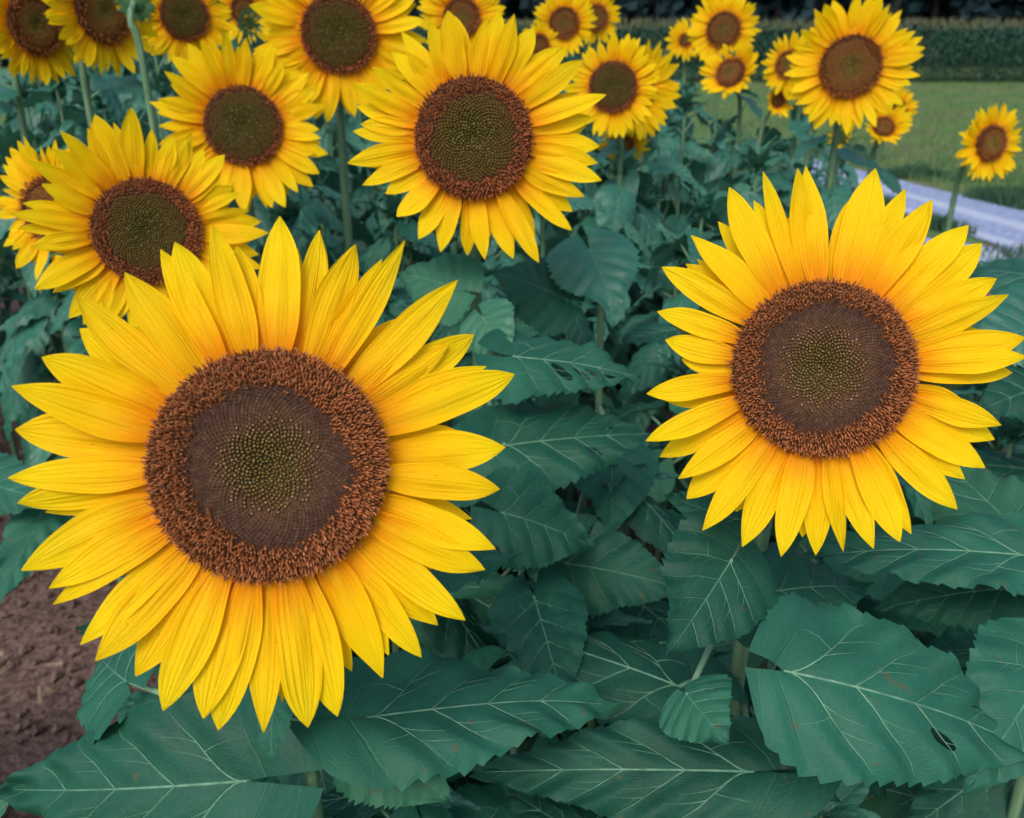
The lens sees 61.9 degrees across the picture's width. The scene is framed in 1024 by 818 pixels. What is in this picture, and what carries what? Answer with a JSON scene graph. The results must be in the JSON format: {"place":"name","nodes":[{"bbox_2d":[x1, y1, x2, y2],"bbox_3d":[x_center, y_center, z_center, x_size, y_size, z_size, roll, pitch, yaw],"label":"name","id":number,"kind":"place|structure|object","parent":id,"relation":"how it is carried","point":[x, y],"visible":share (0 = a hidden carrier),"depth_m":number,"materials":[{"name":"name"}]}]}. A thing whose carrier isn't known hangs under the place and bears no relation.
{"place":"outdoors","nodes":[
{"label":"outdoors","id":0,"kind":"place"},
{"bbox_2d":[0,244,1005,817],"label":"field soil","id":1,"kind":"structure","parent":0,"point":[16,756],"depth_m":2.40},
{"bbox_2d":[0,167,39,311],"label":"sunflower plant","id":2,"kind":"object","parent":1,"relation":"on","point":[6,282],"visible":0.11,"depth_m":3.92,"materials":[{"name":"green plant"}]},
{"bbox_2d":[1,75,58,316],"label":"sunflower plant","id":3,"kind":"object","parent":1,"relation":"on","point":[49,108],"visible":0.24,"depth_m":2.98,"materials":[{"name":"green plant"}]},
{"bbox_2d":[0,172,59,460],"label":"sunflower plant","id":4,"kind":"object","parent":1,"relation":"on","point":[6,268],"visible":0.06,"depth_m":2.66,"materials":[{"name":"green plant"}]},
{"bbox_2d":[0,452,72,602],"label":"sunflower plant","id":5,"kind":"object","parent":1,"relation":"on","point":[28,532],"visible":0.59,"depth_m":1.38,"materials":[{"name":"green plant"}]},
{"bbox_2d":[8,59,66,159],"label":"sunflower plant","id":6,"kind":"object","parent":1,"relation":"on","point":[36,119],"visible":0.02,"depth_m":3.41,"materials":[{"name":"green plant"}]},
{"bbox_2d":[0,157,76,515],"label":"sunflower plant","id":7,"kind":"object","parent":1,"relation":"on","point":[38,344],"visible":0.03,"depth_m":2.54,"materials":[{"name":"green plant"}]},
{"bbox_2d":[0,247,87,467],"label":"sunflower plant","id":8,"kind":"object","parent":1,"relation":"on","point":[40,305],"visible":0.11,"depth_m":2.27,"materials":[{"name":"green plant"}]},
{"bbox_2d":[11,59,94,343],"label":"sunflower plant","id":9,"kind":"object","parent":1,"relation":"on","point":[63,120],"visible":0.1,"depth_m":2.65,"materials":[{"name":"green plant"}]},
{"bbox_2d":[0,121,106,586],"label":"sunflower plant","id":10,"kind":"object","parent":1,"relation":"on","point":[13,402],"visible":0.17,"depth_m":2.39,"materials":[{"name":"green plant"}]},
{"bbox_2d":[27,74,85,149],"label":"sunflower plant","id":11,"kind":"object","parent":1,"relation":"on","point":[63,95],"visible":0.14,"depth_m":3.16,"materials":[{"name":"green plant"}]},
{"bbox_2d":[46,288,76,333],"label":"sunflower plant","id":12,"kind":"object","parent":1,"relation":"on","point":[55,323],"visible":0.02,"depth_m":2.06,"materials":[{"name":"green plant"}]},
{"bbox_2d":[0,0,123,582],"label":"sunflower","id":13,"kind":"object","parent":1,"relation":"on","point":[32,43],"visible":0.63,"depth_m":2.04,"materials":[{"name":"yellow"}]},
{"bbox_2d":[0,136,127,517],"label":"sunflower","id":14,"kind":"object","parent":1,"relation":"on","point":[24,180],"visible":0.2,"depth_m":1.50,"materials":[{"name":"yellow"}]},
{"bbox_2d":[0,417,155,817],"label":"soil crumbs","id":15,"kind":"object","parent":1,"relation":"on","point":[6,665],"visible":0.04,"depth_m":2.36,"materials":[{"name":"soil"}]},
{"bbox_2d":[65,69,122,319],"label":"sunflower plant","id":16,"kind":"object","parent":1,"relation":"on","point":[104,100],"visible":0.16,"depth_m":2.55,"materials":[{"name":"green plant"}]},
{"bbox_2d":[35,0,160,353],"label":"sunflower","id":17,"kind":"object","parent":1,"relation":"on","point":[95,32],"visible":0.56,"depth_m":1.97,"materials":[{"name":"yellow"}]},
{"bbox_2d":[90,60,146,128],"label":"sunflower plant","id":18,"kind":"object","parent":1,"relation":"on","point":[140,101],"visible":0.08,"depth_m":3.55,"materials":[{"name":"green plant"}]},
{"bbox_2d":[114,0,160,149],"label":"sunflower","id":19,"kind":"object","parent":1,"relation":"on","point":[138,11],"visible":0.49,"depth_m":1.91,"materials":[{"name":"green"}]},
{"bbox_2d":[10,107,267,580],"bbox_3d":[-0.568,0.260,1.551,0.396,1.538,0.365,0,23,0],"label":"sunflower","id":20,"kind":"object","parent":1,"relation":"on","point":[126,199],"visible":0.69,"depth_m":1.22,"materials":[{"name":"yellow"}]},
{"bbox_2d":[136,66,180,145],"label":"sunflower plant","id":21,"kind":"object","parent":1,"relation":"on","point":[156,84],"visible":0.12,"depth_m":2.38,"materials":[{"name":"green plant"}]},
{"bbox_2d":[116,662,268,781],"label":"sunflower plant","id":22,"kind":"object","parent":1,"relation":"on","point":[141,700],"visible":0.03,"depth_m":1.45,"materials":[{"name":"green plant"}]},
{"bbox_2d":[141,0,252,257],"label":"sunflower","id":23,"kind":"object","parent":1,"relation":"on","point":[177,26],"visible":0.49,"depth_m":2.20,"materials":[{"name":"yellow"}]},
{"bbox_2d":[150,31,327,264],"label":"sunflower","id":24,"kind":"object","parent":1,"relation":"on","point":[243,111],"visible":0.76,"depth_m":1.68,"materials":[{"name":"yellow"}]},
{"bbox_2d":[230,197,272,246],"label":"sunflower plant","id":25,"kind":"object","parent":1,"relation":"on","point":[262,213],"visible":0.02,"depth_m":2.21,"materials":[{"name":"green plant"}]},
{"bbox_2d":[75,617,432,817],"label":"sunflower plant","id":26,"kind":"object","parent":1,"relation":"on","point":[326,781],"visible":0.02,"depth_m":1.19,"materials":[{"name":"green plant"}]},
{"bbox_2d":[219,0,328,209],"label":"sunflower","id":27,"kind":"object","parent":1,"relation":"on","point":[235,6],"visible":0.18,"depth_m":2.50,"materials":[{"name":"yellow"}]},
{"bbox_2d":[234,4,337,258],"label":"sunflower","id":28,"kind":"object","parent":1,"relation":"on","point":[249,24],"visible":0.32,"depth_m":2.31,"materials":[{"name":"yellow"}]},
{"bbox_2d":[253,183,336,261],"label":"sunflower plant","id":29,"kind":"object","parent":1,"relation":"on","point":[289,213],"visible":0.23,"depth_m":2.04,"materials":[{"name":"green plant"}]},
{"bbox_2d":[254,113,363,275],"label":"sunflower plant","id":30,"kind":"object","parent":1,"relation":"on","point":[312,215],"visible":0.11,"depth_m":2.29,"materials":[{"name":"green plant"}]},
{"bbox_2d":[0,216,620,817],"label":"sunflower","id":31,"kind":"object","parent":1,"relation":"on","point":[258,480],"visible":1,"depth_m":0.57,"materials":[{"name":"yellow"}]},
{"bbox_2d":[299,100,375,275],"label":"sunflower plant","id":32,"kind":"object","parent":1,"relation":"on","point":[330,179],"visible":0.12,"depth_m":2.69,"materials":[{"name":"green plant"}]},
{"bbox_2d":[249,0,426,316],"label":"sunflower","id":33,"kind":"object","parent":1,"relation":"on","point":[335,49],"visible":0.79,"depth_m":1.74,"materials":[{"name":"yellow"}]},
{"bbox_2d":[310,111,383,267],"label":"sunflower plant","id":34,"kind":"object","parent":1,"relation":"on","point":[320,123],"visible":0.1,"depth_m":3.37,"materials":[{"name":"green plant"}]},
{"bbox_2d":[330,108,393,256],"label":"sunflower plant","id":35,"kind":"object","parent":1,"relation":"on","point":[370,211],"visible":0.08,"depth_m":3.89,"materials":[{"name":"green plant"}]},
{"bbox_2d":[320,104,404,245],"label":"sunflower plant","id":36,"kind":"object","parent":1,"relation":"on","point":[355,140],"visible":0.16,"depth_m":3.42,"materials":[{"name":"green plant"}]},
{"bbox_2d":[359,275,409,653],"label":"sunflower plant","id":37,"kind":"object","parent":1,"relation":"on","point":[399,289],"visible":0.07,"depth_m":1.69,"materials":[{"name":"green plant"}]},
{"bbox_2d":[358,185,427,276],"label":"sunflower plant","id":38,"kind":"object","parent":1,"relation":"on","point":[371,223],"visible":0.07,"depth_m":3.07,"materials":[{"name":"green plant"}]},
{"bbox_2d":[352,189,438,315],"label":"sunflower plant","id":39,"kind":"object","parent":1,"relation":"on","point":[376,253],"visible":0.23,"depth_m":2.32,"materials":[{"name":"green plant"}]},
{"bbox_2d":[358,182,443,300],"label":"sunflower plant","id":40,"kind":"object","parent":1,"relation":"on","point":[384,223],"visible":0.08,"depth_m":2.34,"materials":[{"name":"green plant"}]},
{"bbox_2d":[321,783,516,817],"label":"sunflower plant","id":41,"kind":"object","parent":1,"relation":"on","point":[468,800],"visible":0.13,"depth_m":1.13,"materials":[{"name":"green plant"}]},
{"bbox_2d":[384,588,498,657],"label":"sunflower plant","id":42,"kind":"object","parent":1,"relation":"on","point":[479,607],"visible":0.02,"depth_m":1.54,"materials":[{"name":"green plant"}]},
{"bbox_2d":[386,499,525,790],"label":"sunflower plant","id":43,"kind":"object","parent":1,"relation":"on","point":[453,638],"visible":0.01,"depth_m":1.39,"materials":[{"name":"green plant"}]},
{"bbox_2d":[424,221,529,367],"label":"sunflower plant","id":44,"kind":"object","parent":1,"relation":"on","point":[440,333],"visible":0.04,"depth_m":2.36,"materials":[{"name":"green plant"}]},
{"bbox_2d":[416,0,545,353],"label":"sunflower","id":45,"kind":"object","parent":1,"relation":"on","point":[471,15],"visible":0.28,"depth_m":2.29,"materials":[{"name":"yellow"}]},
{"bbox_2d":[450,253,516,355],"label":"sunflower plant","id":46,"kind":"object","parent":1,"relation":"on","point":[490,265],"visible":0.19,"depth_m":2.12,"materials":[{"name":"green plant"}]},
{"bbox_2d":[348,11,652,657],"bbox_3d":[-0.009,0.266,1.386,0.428,1.659,0.617,0,23,0],"label":"sunflower","id":47,"kind":"object","parent":1,"relation":"on","point":[481,138],"visible":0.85,"depth_m":1.15,"materials":[{"name":"yellow"}]},
{"bbox_2d":[438,281,578,592],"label":"sunflower plant","id":48,"kind":"object","parent":1,"relation":"on","point":[572,398],"visible":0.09,"depth_m":1.68,"materials":[{"name":"green plant"}]},
{"bbox_2d":[465,500,584,766],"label":"sunflower plant","id":49,"kind":"object","parent":1,"relation":"on","point":[570,506],"visible":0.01,"depth_m":1.51,"materials":[{"name":"green plant"}]},
{"bbox_2d":[515,20,570,244],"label":"sunflower","id":50,"kind":"object","parent":1,"relation":"on","point":[544,38],"visible":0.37,"depth_m":2.59,"materials":[{"name":"yellow"}]},
{"bbox_2d":[486,192,622,502],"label":"sunflower plant","id":51,"kind":"object","parent":1,"relation":"on","point":[588,202],"visible":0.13,"depth_m":2.03,"materials":[{"name":"green plant"}]},
{"bbox_2d":[503,786,607,817],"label":"sunflower plant","id":52,"kind":"object","parent":1,"relation":"on","point":[523,805],"visible":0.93,"depth_m":1.05,"materials":[{"name":"green plant"}]},
{"bbox_2d":[533,0,597,324],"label":"sunflower","id":53,"kind":"object","parent":1,"relation":"on","point":[568,21],"visible":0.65,"depth_m":2.99,"materials":[{"name":"yellow"}]},
{"bbox_2d":[490,561,652,730],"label":"sunflower plant","id":54,"kind":"object","parent":1,"relation":"on","point":[596,623],"visible":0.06,"depth_m":1.21,"materials":[{"name":"green plant"}]},
{"bbox_2d":[492,228,667,619],"bbox_3d":[0.119,0.383,1.534,0.309,1.327,0.673,0,23,0],"label":"sunflower plant","id":55,"kind":"object","parent":1,"relation":"on","point":[611,570],"visible":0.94,"depth_m":1.37,"materials":[{"name":"green plant"}]},
{"bbox_2d":[544,0,620,229],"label":"sunflower","id":56,"kind":"object","parent":1,"relation":"on","point":[605,13],"visible":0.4,"depth_m":3.21,"materials":[{"name":"yellow"}]},
{"bbox_2d":[516,298,658,499],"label":"sunflower plant","id":57,"kind":"object","parent":1,"relation":"on","point":[577,331],"visible":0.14,"depth_m":1.84,"materials":[{"name":"green plant"}]},
{"bbox_2d":[446,513,732,809],"bbox_3d":[0.021,0.598,1.381,0.551,1.051,0.503,18,29,35],"label":"sunflower plant","id":58,"kind":"object","parent":1,"relation":"on","point":[544,628],"visible":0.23,"depth_m":1.06,"materials":[{"name":"green plant"}]},
{"bbox_2d":[558,160,651,508],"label":"sunflower plant","id":59,"kind":"object","parent":1,"relation":"on","point":[605,166],"visible":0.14,"depth_m":2.65,"materials":[{"name":"green plant"}]},
{"bbox_2d":[562,125,672,410],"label":"sunflower","id":60,"kind":"object","parent":1,"relation":"on","point":[630,142],"visible":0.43,"depth_m":2.50,"materials":[{"name":"yellow"}]},
{"bbox_2d":[578,221,656,424],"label":"sunflower plant","id":61,"kind":"object","parent":1,"relation":"on","point":[632,233],"visible":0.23,"depth_m":2.31,"materials":[{"name":"green plant"}]},
{"bbox_2d":[559,30,676,428],"bbox_3d":[0.209,-0.235,2.564,0.504,1.648,0.383,-6,24,-14],"label":"sunflower","id":62,"kind":"object","parent":1,"relation":"on","point":[622,75],"visible":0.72,"depth_m":2.20,"materials":[{"name":"yellow"}]},
{"bbox_2d":[569,38,680,406],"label":"sunflower","id":63,"kind":"object","parent":1,"relation":"on","point":[665,86],"visible":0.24,"depth_m":2.46,"materials":[{"name":"yellow"}]},
{"bbox_2d":[582,146,672,404],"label":"sunflower plant","id":64,"kind":"object","parent":1,"relation":"on","point":[645,220],"visible":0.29,"depth_m":2.45,"materials":[{"name":"green plant"}]},
{"bbox_2d":[525,428,741,740],"bbox_3d":[0.179,0.528,1.567,0.482,1.033,0.594,2,23,4],"label":"sunflower plant","id":65,"kind":"object","parent":1,"relation":"on","point":[650,520],"visible":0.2,"depth_m":1.33,"materials":[{"name":"green plant"}]},
{"bbox_2d":[596,346,697,600],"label":"sunflower plant","id":66,"kind":"object","parent":1,"relation":"on","point":[678,366],"visible":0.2,"depth_m":1.68,"materials":[{"name":"green plant"}]},
{"bbox_2d":[615,123,692,412],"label":"sunflower plant","id":67,"kind":"object","parent":1,"relation":"on","point":[668,164],"visible":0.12,"depth_m":2.73,"materials":[{"name":"green plant"}]},
{"bbox_2d":[623,184,689,536],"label":"sunflower plant","id":68,"kind":"object","parent":1,"relation":"on","point":[648,196],"visible":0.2,"depth_m":2.56,"materials":[{"name":"green plant"}]},
{"bbox_2d":[603,223,720,552],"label":"sunflower plant","id":69,"kind":"object","parent":1,"relation":"on","point":[628,323],"visible":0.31,"depth_m":2.21,"materials":[{"name":"green plant"}]},
{"bbox_2d":[645,133,698,431],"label":"sunflower plant","id":70,"kind":"object","parent":1,"relation":"on","point":[665,207],"visible":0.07,"depth_m":3.39,"materials":[{"name":"green plant"}]},
{"bbox_2d":[619,179,736,510],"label":"sunflower plant","id":71,"kind":"object","parent":1,"relation":"on","point":[710,195],"visible":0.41,"depth_m":2.06,"materials":[{"name":"green plant"}]},
{"bbox_2d":[642,109,714,268],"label":"sunflower plant","id":72,"kind":"object","parent":1,"relation":"on","point":[690,148],"visible":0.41,"depth_m":3.44,"materials":[{"name":"green plant"}]},
{"bbox_2d":[638,84,729,296],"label":"sunflower plant","id":73,"kind":"object","parent":1,"relation":"on","point":[668,145],"visible":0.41,"depth_m":3.00,"materials":[{"name":"green plant"}]},
{"bbox_2d":[665,18,705,293],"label":"sunflower","id":74,"kind":"object","parent":1,"relation":"on","point":[681,44],"visible":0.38,"depth_m":3.91,"materials":[{"name":"yellow"}]},
{"bbox_2d":[658,82,715,224],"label":"sunflower plant","id":75,"kind":"object","parent":1,"relation":"on","point":[703,121],"visible":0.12,"depth_m":3.88,"materials":[{"name":"green plant"}]},
{"bbox_2d":[621,294,776,565],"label":"sunflower plant","id":76,"kind":"object","parent":1,"relation":"on","point":[659,333],"visible":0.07,"depth_m":1.74,"materials":[{"name":"green plant"}]},
{"bbox_2d":[673,0,761,308],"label":"sunflower","id":77,"kind":"object","parent":1,"relation":"on","point":[716,24],"visible":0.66,"depth_m":3.59,"materials":[{"name":"yellow"}]},
{"bbox_2d":[689,40,782,232],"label":"sunflower","id":78,"kind":"object","parent":1,"relation":"on","point":[727,71],"visible":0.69,"depth_m":3.31,"materials":[{"name":"yellow"}]},
{"bbox_2d":[469,166,1023,817],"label":"sunflower","id":79,"kind":"object","parent":1,"relation":"on","point":[815,394],"visible":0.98,"depth_m":0.78,"materials":[{"name":"yellow"}]},
{"bbox_2d":[711,135,792,244],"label":"sunflower plant","id":80,"kind":"object","parent":1,"relation":"on","point":[758,157],"visible":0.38,"depth_m":2.47,"materials":[{"name":"green plant"}]},
{"bbox_2d":[719,87,794,232],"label":"sunflower","id":81,"kind":"object","parent":1,"relation":"on","point":[779,104],"visible":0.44,"depth_m":3.20,"materials":[{"name":"yellow"}]},
{"bbox_2d":[743,30,816,211],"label":"sunflower","id":82,"kind":"object","parent":1,"relation":"on","point":[778,63],"visible":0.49,"depth_m":3.03,"materials":[{"name":"yellow"}]},
{"bbox_2d":[748,165,818,209],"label":"sunflower plant","id":83,"kind":"object","parent":1,"relation":"on","point":[787,175],"visible":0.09,"depth_m":2.76,"materials":[{"name":"green plant"}]},
{"bbox_2d":[713,638,891,796],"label":"sunflower plant","id":84,"kind":"object","parent":1,"relation":"on","point":[755,661],"visible":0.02,"depth_m":1.19,"materials":[{"name":"green plant"}]},
{"bbox_2d":[665,470,962,669],"bbox_3d":[0.611,0.426,1.721,0.516,1.100,0.565,-10,25,-21],"label":"sunflower plant","id":85,"kind":"object","parent":1,"relation":"on","point":[919,504],"visible":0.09,"depth_m":1.57,"materials":[{"name":"green plant"}]},
{"bbox_2d":[756,769,880,817],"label":"sunflower plant","id":86,"kind":"object","parent":1,"relation":"on","point":[845,801],"visible":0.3,"depth_m":0.95,"materials":[{"name":"green plant"}]},
{"bbox_2d":[819,123,859,193],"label":"sunflower","id":87,"kind":"object","parent":1,"relation":"on","point":[844,139],"visible":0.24,"depth_m":2.80,"materials":[{"name":"yellow"}]},
{"bbox_2d":[820,143,867,191],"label":"sunflower plant","id":88,"kind":"object","parent":1,"relation":"on","point":[852,177],"visible":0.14,"depth_m":4.99,"materials":[{"name":"green plant"}]},
{"bbox_2d":[745,475,961,749],"bbox_3d":[0.533,0.550,1.476,0.721,1.064,0.446,-8,25,-19],"label":"sunflower plant","id":89,"kind":"object","parent":1,"relation":"on","point":[882,587],"visible":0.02,"depth_m":1.24,"materials":[{"name":"green plant"}]},
{"bbox_2d":[783,0,924,230],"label":"sunflower","id":90,"kind":"object","parent":1,"relation":"on","point":[849,69],"visible":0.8,"depth_m":2.34,"materials":[{"name":"yellow"}]},
{"bbox_2d":[864,103,912,174],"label":"sunflower","id":91,"kind":"object","parent":1,"relation":"on","point":[891,127],"visible":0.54,"depth_m":2.98,"materials":[{"name":"yellow"}]},
{"bbox_2d":[873,88,919,193],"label":"sunflower","id":92,"kind":"object","parent":1,"relation":"on","point":[890,181],"visible":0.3,"depth_m":3.40,"materials":[{"name":"yellow"}]},
{"bbox_2d":[786,466,1023,817],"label":"sunflower plant","id":93,"kind":"object","parent":1,"relation":"on","point":[962,565],"visible":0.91,"depth_m":0.94,"materials":[{"name":"green plant"}]},
{"bbox_2d":[857,628,1023,817],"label":"sunflower plant","id":94,"kind":"object","parent":1,"relation":"on","point":[938,799],"visible":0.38,"depth_m":1.13,"materials":[{"name":"green plant"}]},
{"bbox_2d":[945,102,1022,231],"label":"sunflower","id":95,"kind":"object","parent":1,"relation":"on","point":[990,138],"visible":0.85,"depth_m":2.99,"materials":[{"name":"yellow"}]},
{"bbox_2d":[961,449,1023,675],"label":"sunflower plant","id":96,"kind":"object","parent":1,"relation":"on","point":[1000,465],"visible":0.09,"depth_m":1.48,"materials":[{"name":"green plant"}]},
{"bbox_2d":[963,416,1023,629],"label":"sunflower plant","id":97,"kind":"object","parent":1,"relation":"on","point":[1011,431],"visible":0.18,"depth_m":1.47,"materials":[{"name":"green plant"}]},
{"bbox_2d":[970,257,1023,422],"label":"sunflower plant","id":98,"kind":"object","parent":1,"relation":"on","point":[1003,397],"visible":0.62,"depth_m":1.31,"materials":[{"name":"green plant"}]},
{"bbox_2d":[0,45,1023,249],"bbox_3d":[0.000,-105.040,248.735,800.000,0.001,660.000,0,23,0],"label":"lawn","id":99,"kind":"structure","parent":0,"point":[706,134],"depth_m":20.47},
{"bbox_2d":[0,0,1023,67],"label":"woodland","id":100,"kind":"object","parent":99,"relation":"on","point":[929,10],"visible":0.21,"depth_m":59.66,"materials":[{"name":"plant"}]},
{"bbox_2d":[6,15,1023,82],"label":"corn field","id":101,"kind":"structure","parent":99,"relation":"on","point":[989,69],"depth_m":37.97,"materials":[{"name":"green plant"}]},
{"bbox_2d":[749,142,1023,261],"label":"verge grass","id":102,"kind":"structure","parent":99,"relation":"on","point":[1009,197],"depth_m":9.54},
{"bbox_2d":[676,80,1023,195],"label":"lawn grass","id":103,"kind":"structure","parent":0,"point":[946,163],"depth_m":17.70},
{"bbox_2d":[781,152,1023,249],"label":"gravel road","id":104,"kind":"structure","parent":0,"point":[1001,224],"depth_m":8.86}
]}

